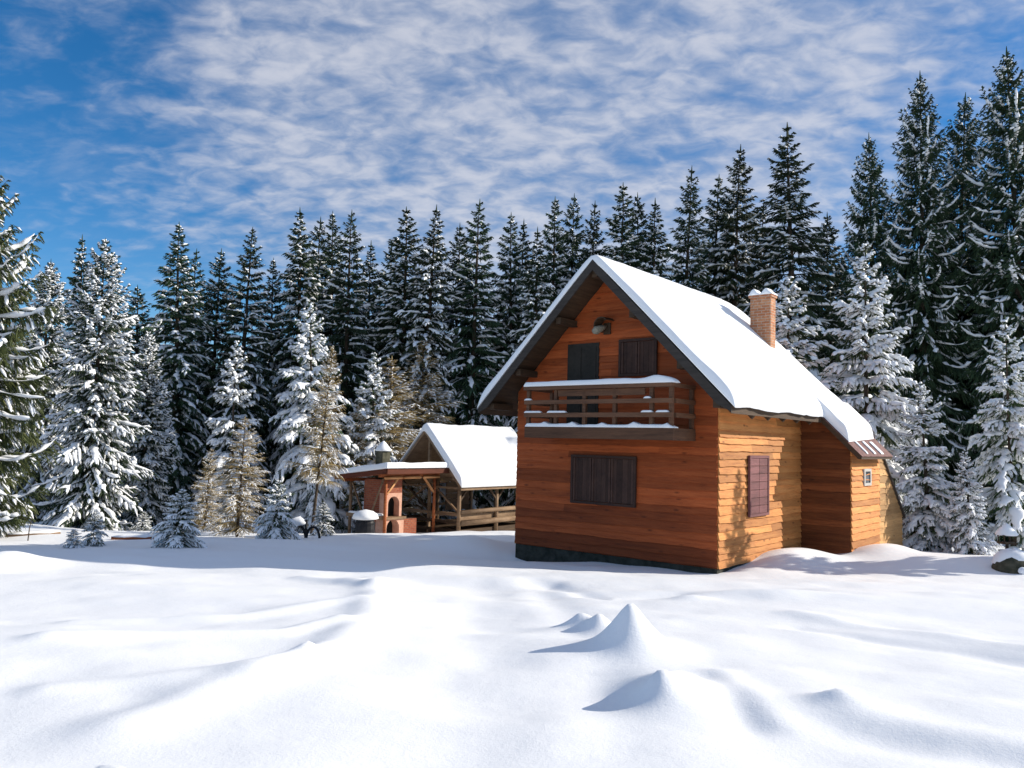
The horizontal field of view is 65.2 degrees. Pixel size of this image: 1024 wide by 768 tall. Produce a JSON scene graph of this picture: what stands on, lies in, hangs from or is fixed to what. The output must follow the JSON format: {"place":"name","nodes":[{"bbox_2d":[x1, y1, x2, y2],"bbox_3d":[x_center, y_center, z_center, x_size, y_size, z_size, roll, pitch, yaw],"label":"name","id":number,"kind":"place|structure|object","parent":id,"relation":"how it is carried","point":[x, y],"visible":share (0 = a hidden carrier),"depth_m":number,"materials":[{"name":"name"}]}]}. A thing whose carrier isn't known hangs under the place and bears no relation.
{"place":"outdoors","nodes":[
{"label":"outdoors","id":0,"kind":"place"},
{"bbox_2d":[111,534,153,539],"bbox_3d":[-8.137,3.293,17.166,0.836,0.149,0.110,3,-4,-20],"label":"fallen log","id":1,"kind":"object","parent":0,"point":[132,537],"visible":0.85,"depth_m":17.12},
{"bbox_2d":[0,520,1023,767],"bbox_3d":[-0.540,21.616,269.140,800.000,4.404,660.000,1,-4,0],"label":"ground","id":2,"kind":"structure","parent":0,"point":[416,650],"depth_m":6.25,"materials":[{"name":"white snow"}]},
{"bbox_2d":[0,175,64,537],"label":"spruce tree","id":3,"kind":"object","parent":2,"relation":"on","point":[13,368],"visible":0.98,"depth_m":17.27,"materials":[{"name":"green plant"}]},
{"bbox_2d":[5,530,60,536],"bbox_3d":[-10.367,3.245,17.332,1.026,0.158,0.110,4,-5,-35],"label":"fallen log","id":4,"kind":"object","parent":2,"relation":"on","point":[20,533],"visible":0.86,"depth_m":17.30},
{"bbox_2d":[0,261,79,524],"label":"spruce tree","id":5,"kind":"object","parent":2,"relation":"on","point":[43,298],"visible":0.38,"depth_m":29.52,"materials":[{"name":"white plant"}]},
{"bbox_2d":[60,529,85,547],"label":"young spruce","id":6,"kind":"object","parent":2,"relation":"on","point":[72,541],"visible":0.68,"depth_m":15.13,"materials":[{"name":"white plant"}]},
{"bbox_2d":[57,234,105,526],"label":"spruce tree","id":7,"kind":"object","parent":2,"relation":"on","point":[79,262],"visible":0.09,"depth_m":33.73,"materials":[{"name":"green plant"}]},
{"bbox_2d":[29,238,159,530],"bbox_3d":[-13.955,0.419,26.719,3.623,10.725,3.810,-1,-5,28],"label":"spruce tree","id":8,"kind":"object","parent":2,"relation":"on","point":[74,483],"visible":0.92,"depth_m":26.20,"materials":[{"name":"white plant"}]},
{"bbox_2d":[81,511,109,546],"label":"young spruce","id":9,"kind":"object","parent":2,"relation":"on","point":[98,534],"visible":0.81,"depth_m":15.91,"materials":[{"name":"white plant"}]},
{"bbox_2d":[102,285,162,519],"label":"spruce tree","id":10,"kind":"object","parent":2,"relation":"on","point":[135,301],"visible":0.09,"depth_m":37.72,"materials":[{"name":"green plant"}]},
{"bbox_2d":[129,512,152,530],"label":"young spruce","id":11,"kind":"object","parent":2,"relation":"on","point":[146,521],"visible":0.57,"depth_m":26.89,"materials":[{"name":"white plant"}]},
{"bbox_2d":[114,329,183,530],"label":"spruce tree","id":12,"kind":"object","parent":2,"relation":"on","point":[153,497],"visible":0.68,"depth_m":28.73,"materials":[{"name":"white plant"}]},
{"bbox_2d":[151,312,170,381],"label":"spruce tree","id":13,"kind":"object","parent":2,"relation":"on","point":[161,352],"visible":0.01,"depth_m":55.93,"materials":[{"name":"green plant"}]},
{"bbox_2d":[126,223,220,528],"bbox_3d":[-14.041,-0.130,33.697,3.290,13.554,3.704,0,-4,16],"label":"spruce tree","id":14,"kind":"object","parent":2,"relation":"on","point":[162,326],"visible":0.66,"depth_m":33.36,"materials":[{"name":"green plant"}]},
{"bbox_2d":[149,489,207,548],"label":"young spruce","id":15,"kind":"object","parent":2,"relation":"on","point":[187,536],"visible":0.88,"depth_m":15.44,"materials":[{"name":"white plant"}]},
{"bbox_2d":[161,249,215,457],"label":"spruce tree","id":16,"kind":"object","parent":2,"relation":"on","point":[201,290],"visible":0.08,"depth_m":36.82,"materials":[{"name":"green plant"}]},
{"bbox_2d":[189,450,224,531],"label":"larch tree","id":17,"kind":"object","parent":2,"relation":"on","point":[206,510],"visible":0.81,"depth_m":23.79,"materials":[{"name":"brown plant"}]},
{"bbox_2d":[179,248,241,521],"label":"spruce tree","id":18,"kind":"object","parent":2,"relation":"on","point":[211,305],"visible":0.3,"depth_m":35.48,"materials":[{"name":"green plant"}]},
{"bbox_2d":[194,340,265,532],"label":"spruce tree","id":19,"kind":"object","parent":2,"relation":"on","point":[225,425],"visible":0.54,"depth_m":28.63,"materials":[{"name":"white plant"}]},
{"bbox_2d":[189,227,279,523],"bbox_3d":[-11.826,-0.049,34.450,3.650,13.755,4.053,6,-6,-33],"label":"spruce tree","id":20,"kind":"object","parent":2,"relation":"on","point":[253,368],"visible":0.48,"depth_m":34.29,"materials":[{"name":"green plant"}]},
{"bbox_2d":[199,416,270,536],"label":"larch tree","id":21,"kind":"object","parent":2,"relation":"on","point":[243,493],"visible":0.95,"depth_m":20.23,"materials":[{"name":"beige plant"}]},
{"bbox_2d":[247,257,288,518],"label":"spruce tree","id":22,"kind":"object","parent":2,"relation":"on","point":[272,446],"visible":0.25,"depth_m":38.47,"materials":[{"name":"green plant"}]},
{"bbox_2d":[252,480,302,539],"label":"young spruce","id":23,"kind":"object","parent":2,"relation":"on","point":[272,524],"visible":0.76,"depth_m":18.84,"materials":[{"name":"white plant"}]},
{"bbox_2d":[260,209,327,524],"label":"spruce tree","id":24,"kind":"object","parent":2,"relation":"on","point":[293,276],"visible":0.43,"depth_m":36.12,"materials":[{"name":"green plant"}]},
{"bbox_2d":[287,516,320,537],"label":"wheelbarrow","id":25,"kind":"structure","parent":2,"relation":"on","point":[299,521],"depth_m":19.99,"materials":[{"name":"metal"}]},
{"bbox_2d":[280,217,341,508],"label":"spruce tree","id":26,"kind":"object","parent":2,"relation":"on","point":[317,235],"visible":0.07,"depth_m":39.73,"materials":[{"name":"green plant"}]},
{"bbox_2d":[264,299,360,533],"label":"spruce tree","id":27,"kind":"object","parent":2,"relation":"on","point":[289,429],"visible":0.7,"depth_m":29.35,"materials":[{"name":"white plant"}]},
{"bbox_2d":[281,346,348,533],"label":"larch tree","id":28,"kind":"object","parent":2,"relation":"on","point":[316,438],"visible":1,"depth_m":23.07,"materials":[{"name":"beige plant"}]},
{"bbox_2d":[309,502,334,535],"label":"young spruce","id":29,"kind":"object","parent":2,"relation":"on","point":[321,516],"visible":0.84,"depth_m":21.86,"materials":[{"name":"white plant"}]},
{"bbox_2d":[308,211,359,394],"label":"spruce tree","id":30,"kind":"object","parent":2,"relation":"on","point":[324,272],"visible":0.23,"depth_m":38.67,"materials":[{"name":"green plant"}]},
{"bbox_2d":[305,211,382,527],"bbox_3d":[-7.559,-0.394,35.494,4.192,14.975,3.775,1,-3,13],"label":"spruce tree","id":31,"kind":"object","parent":2,"relation":"on","point":[346,303],"visible":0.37,"depth_m":35.50,"materials":[{"name":"green plant"}]},
{"bbox_2d":[332,401,379,528],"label":"larch tree","id":32,"kind":"object","parent":2,"relation":"on","point":[358,442],"visible":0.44,"depth_m":30.10,"materials":[{"name":"brown plant"}]},
{"bbox_2d":[352,509,378,532],"bbox_3d":[-4.593,4.405,25.022,0.840,0.950,0.840,1,-4,0],"label":"barrel","id":33,"kind":"object","parent":2,"relation":"on","point":[365,521],"visible":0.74,"depth_m":24.76,"materials":[{"name":"metal"}]},
{"bbox_2d":[347,242,387,423],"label":"spruce tree","id":34,"kind":"object","parent":2,"relation":"on","point":[369,265],"visible":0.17,"depth_m":39.62,"materials":[{"name":"green plant"}]},
{"bbox_2d":[331,352,406,533],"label":"spruce tree","id":35,"kind":"object","parent":2,"relation":"on","point":[371,446],"visible":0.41,"depth_m":30.50,"materials":[{"name":"white plant"}]},
{"bbox_2d":[337,358,431,527],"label":"larch tree","id":36,"kind":"object","parent":2,"relation":"on","point":[401,432],"visible":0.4,"depth_m":31.02,"materials":[{"name":"beige plant"}]},
{"bbox_2d":[364,243,407,429],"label":"spruce tree","id":37,"kind":"object","parent":2,"relation":"on","point":[392,259],"visible":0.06,"depth_m":39.55,"materials":[{"name":"green plant"}]},
{"bbox_2d":[364,441,415,533],"bbox_3d":[-4.120,3.638,27.112,1.230,3.400,1.530,-2,-5,39],"label":"barbecue oven","id":38,"kind":"object","parent":2,"relation":"on","point":[396,522],"visible":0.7,"depth_m":26.77,"materials":[{"name":"brick"}]},
{"bbox_2d":[334,462,449,532],"bbox_3d":[-4.070,4.002,27.348,2.670,2.745,3.050,-2,-5,39],"label":"barbecue shelter","id":39,"kind":"object","parent":2,"relation":"on","point":[397,471],"visible":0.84,"depth_m":26.51,"materials":[{"name":"brown wood"}]},
{"bbox_2d":[367,206,442,512],"bbox_3d":[-4.799,-0.593,35.351,4.116,14.866,3.956,-2,-6,19],"label":"spruce tree","id":40,"kind":"object","parent":2,"relation":"on","point":[394,339],"visible":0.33,"depth_m":35.33,"materials":[{"name":"green plant"}]},
{"bbox_2d":[386,205,456,520],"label":"spruce tree","id":41,"kind":"object","parent":2,"relation":"on","point":[433,287],"visible":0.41,"depth_m":34.18,"materials":[{"name":"green plant"}]},
{"bbox_2d":[391,311,456,520],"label":"spruce tree","id":42,"kind":"object","parent":2,"relation":"on","point":[443,490],"visible":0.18,"depth_m":33.93,"materials":[{"name":"green plant"}]},
{"bbox_2d":[391,340,466,521],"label":"larch tree","id":43,"kind":"object","parent":2,"relation":"on","point":[433,418],"visible":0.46,"depth_m":32.98,"materials":[{"name":"brown plant"}]},
{"bbox_2d":[399,423,516,532],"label":"pavilion","id":44,"kind":"structure","parent":2,"relation":"on","point":[476,457],"depth_m":28.92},
{"bbox_2d":[435,225,480,417],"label":"spruce tree","id":45,"kind":"object","parent":2,"relation":"on","point":[450,324],"visible":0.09,"depth_m":38.62,"materials":[{"name":"green plant"}]},
{"bbox_2d":[439,200,510,517],"bbox_3d":[-1.888,-0.685,35.375,4.536,15.392,4.085,2,-4,11],"label":"spruce tree","id":46,"kind":"object","parent":2,"relation":"on","point":[462,369],"visible":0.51,"depth_m":35.26,"materials":[{"name":"green plant"}]},
{"bbox_2d":[459,365,515,512],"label":"spruce tree","id":47,"kind":"object","parent":2,"relation":"on","point":[489,496],"visible":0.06,"depth_m":35.18,"materials":[{"name":"green plant"}]},
{"bbox_2d":[477,213,534,521],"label":"spruce tree","id":48,"kind":"object","parent":2,"relation":"on","point":[514,314],"visible":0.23,"depth_m":36.44,"materials":[{"name":"green plant"}]},
{"bbox_2d":[502,221,534,343],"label":"spruce tree","id":49,"kind":"object","parent":2,"relation":"on","point":[520,265],"visible":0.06,"depth_m":38.80,"materials":[{"name":"green plant"}]},
{"bbox_2d":[498,226,556,521],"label":"spruce tree","id":50,"kind":"object","parent":2,"relation":"on","point":[527,303],"visible":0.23,"depth_m":34.53,"materials":[{"name":"green plant"}]},
{"bbox_2d":[529,197,573,319],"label":"spruce tree","id":51,"kind":"object","parent":2,"relation":"on","point":[561,259],"visible":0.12,"depth_m":37.66,"materials":[{"name":"green plant"}]},
{"bbox_2d":[551,193,589,297],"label":"spruce tree","id":52,"kind":"object","parent":2,"relation":"on","point":[575,241],"visible":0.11,"depth_m":38.63,"materials":[{"name":"green plant"}]},
{"bbox_2d":[574,203,606,274],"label":"spruce tree","id":53,"kind":"object","parent":2,"relation":"on","point":[592,241],"visible":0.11,"depth_m":36.70,"materials":[{"name":"green plant"}]},
{"bbox_2d":[599,183,650,272],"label":"spruce tree","id":54,"kind":"object","parent":2,"relation":"on","point":[617,255],"visible":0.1,"depth_m":35.71,"materials":[{"name":"green plant"}]},
{"bbox_2d":[619,192,662,273],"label":"spruce tree","id":55,"kind":"object","parent":2,"relation":"on","point":[641,216],"visible":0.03,"depth_m":37.71,"materials":[{"name":"green plant"}]},
{"bbox_2d":[634,198,676,280],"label":"spruce tree","id":56,"kind":"object","parent":2,"relation":"on","point":[653,235],"visible":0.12,"depth_m":35.70,"materials":[{"name":"green plant"}]},
{"bbox_2d":[663,167,711,292],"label":"spruce tree","id":57,"kind":"object","parent":2,"relation":"on","point":[696,269],"visible":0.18,"depth_m":41.51,"materials":[{"name":"green plant"}]},
{"bbox_2d":[477,255,905,573],"bbox_3d":[4.562,1.132,18.498,6.620,6.972,9.420,-2,-5,39],"label":"cabin","id":58,"kind":"object","parent":2,"relation":"on","point":[665,423],"visible":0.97,"depth_m":15.89,"materials":[{"name":"wood"}]},
{"bbox_2d":[566,343,599,423],"bbox_3d":[1.436,0.034,16.261,0.760,1.720,0.042,-2,-5,39],"label":"balcony door","id":59,"kind":"structure","parent":58,"relation":"in","point":[583,359],"depth_m":16.26,"materials":[{"name":"wood"}]},
{"bbox_2d":[570,454,636,507],"bbox_3d":[1.793,1.898,15.773,1.510,0.970,0.075,-2,-5,39],"label":"window","id":60,"kind":"structure","parent":58,"relation":"in","point":[595,478],"depth_m":15.74,"materials":[{"name":"brown wood"}]},
{"bbox_2d":[618,337,657,376],"bbox_3d":[2.438,-0.515,15.471,0.840,0.730,0.075,-2,-5,39],"label":"upper window","id":61,"kind":"structure","parent":58,"relation":"in","point":[640,358],"depth_m":15.44,"materials":[{"name":"brown wood"}]},
{"bbox_2d":[748,455,769,516],"bbox_3d":[4.798,1.980,15.589,0.075,1.170,0.950,-2,-5,39],"label":"side window","id":62,"kind":"structure","parent":58,"relation":"in","point":[758,492],"depth_m":15.54,"materials":[{"name":"paint"}]},
{"bbox_2d":[862,469,871,485],"bbox_3d":[7.841,2.058,17.684,0.060,0.370,0.540,-2,-5,39],"label":"annex window","id":63,"kind":"structure","parent":58,"relation":"in","point":[865,471],"depth_m":17.66,"materials":[{"name":"white glass"}]},
{"bbox_2d":[689,175,743,302],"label":"spruce tree","id":64,"kind":"object","parent":2,"relation":"on","point":[710,232],"visible":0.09,"depth_m":43.56,"materials":[{"name":"green plant"}]},
{"bbox_2d":[699,144,766,317],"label":"spruce tree","id":65,"kind":"object","parent":2,"relation":"on","point":[746,267],"visible":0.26,"depth_m":42.56,"materials":[{"name":"green plant"}]},
{"bbox_2d":[740,205,780,309],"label":"spruce tree","id":66,"kind":"object","parent":2,"relation":"on","point":[755,255],"visible":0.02,"depth_m":45.50,"materials":[{"name":"green plant"}]},
{"bbox_2d":[737,122,847,395],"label":"spruce tree","id":67,"kind":"object","parent":2,"relation":"on","point":[783,235],"visible":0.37,"depth_m":40.18,"materials":[{"name":"green plant"}]},
{"bbox_2d":[775,276,842,390],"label":"spruce tree","id":68,"kind":"object","parent":2,"relation":"on","point":[792,331],"visible":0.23,"depth_m":23.12,"materials":[{"name":"white plant"}]},
{"bbox_2d":[802,213,848,365],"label":"spruce tree","id":69,"kind":"object","parent":2,"relation":"on","point":[830,232],"visible":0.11,"depth_m":46.41,"materials":[{"name":"green plant"}]},
{"bbox_2d":[813,293,851,393],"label":"spruce tree","id":70,"kind":"object","parent":2,"relation":"on","point":[829,341],"visible":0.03,"depth_m":44.40,"materials":[{"name":"green plant"}]},
{"bbox_2d":[830,256,851,300],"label":"spruce tree","id":71,"kind":"object","parent":2,"relation":"on","point":[838,262],"visible":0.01,"depth_m":55.65,"materials":[{"name":"green plant"}]},
{"bbox_2d":[823,134,918,465],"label":"spruce tree","id":72,"kind":"object","parent":2,"relation":"on","point":[857,241],"visible":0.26,"depth_m":40.34,"materials":[{"name":"green plant"}]},
{"bbox_2d":[818,243,927,546],"bbox_3d":[9.999,0.823,22.595,3.427,9.797,3.499,4,-5,-40],"label":"spruce tree","id":73,"kind":"object","parent":2,"relation":"on","point":[889,406],"visible":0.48,"depth_m":22.41,"materials":[{"name":"white plant"}]},
{"bbox_2d":[880,422,917,502],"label":"spruce tree","id":74,"kind":"object","parent":2,"relation":"on","point":[898,445],"visible":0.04,"depth_m":23.70,"materials":[{"name":"green plant"}]},
{"bbox_2d":[867,73,984,537],"bbox_3d":[20.458,-3.441,39.112,6.354,24.544,6.137,1,-4,8],"label":"spruce tree","id":75,"kind":"object","parent":2,"relation":"on","point":[932,339],"visible":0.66,"depth_m":38.58,"materials":[{"name":"green plant"}]},
{"bbox_2d":[892,382,970,552],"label":"spruce tree","id":76,"kind":"object","parent":2,"relation":"on","point":[930,521],"visible":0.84,"depth_m":20.41,"materials":[{"name":"white plant"}]},
{"bbox_2d":[906,92,1000,485],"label":"spruce tree","id":77,"kind":"object","parent":2,"relation":"on","point":[967,162],"visible":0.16,"depth_m":42.27,"materials":[{"name":"green plant"}]},
{"bbox_2d":[945,449,1002,555],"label":"spruce tree","id":78,"kind":"object","parent":2,"relation":"on","point":[973,541],"visible":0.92,"depth_m":19.32,"materials":[{"name":"white plant"}]},
{"bbox_2d":[943,46,1023,541],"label":"spruce tree","id":79,"kind":"object","parent":2,"relation":"on","point":[1000,269],"visible":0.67,"depth_m":37.60,"materials":[{"name":"green plant"}]},
{"bbox_2d":[954,317,1023,550],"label":"spruce tree","id":80,"kind":"object","parent":2,"relation":"on","point":[1005,500],"visible":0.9,"depth_m":20.31,"materials":[{"name":"white plant"}]},
{"bbox_2d":[991,547,1023,573],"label":"boulder","id":81,"kind":"object","parent":2,"relation":"on","point":[1009,560],"visible":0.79,"depth_m":14.87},
{"bbox_2d":[995,523,1020,548],"bbox_3d":[9.598,3.129,15.509,0.400,0.843,0.400,1,-4,0],"label":"bird feeder","id":82,"kind":"object","parent":81,"relation":"on","point":[1006,529],"visible":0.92,"depth_m":15.44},
{"bbox_2d":[0,0,1023,369],"label":"sky","id":83,"kind":"structure","parent":0,"point":[125,123],"materials":[{"name":"blue"}]}
]}

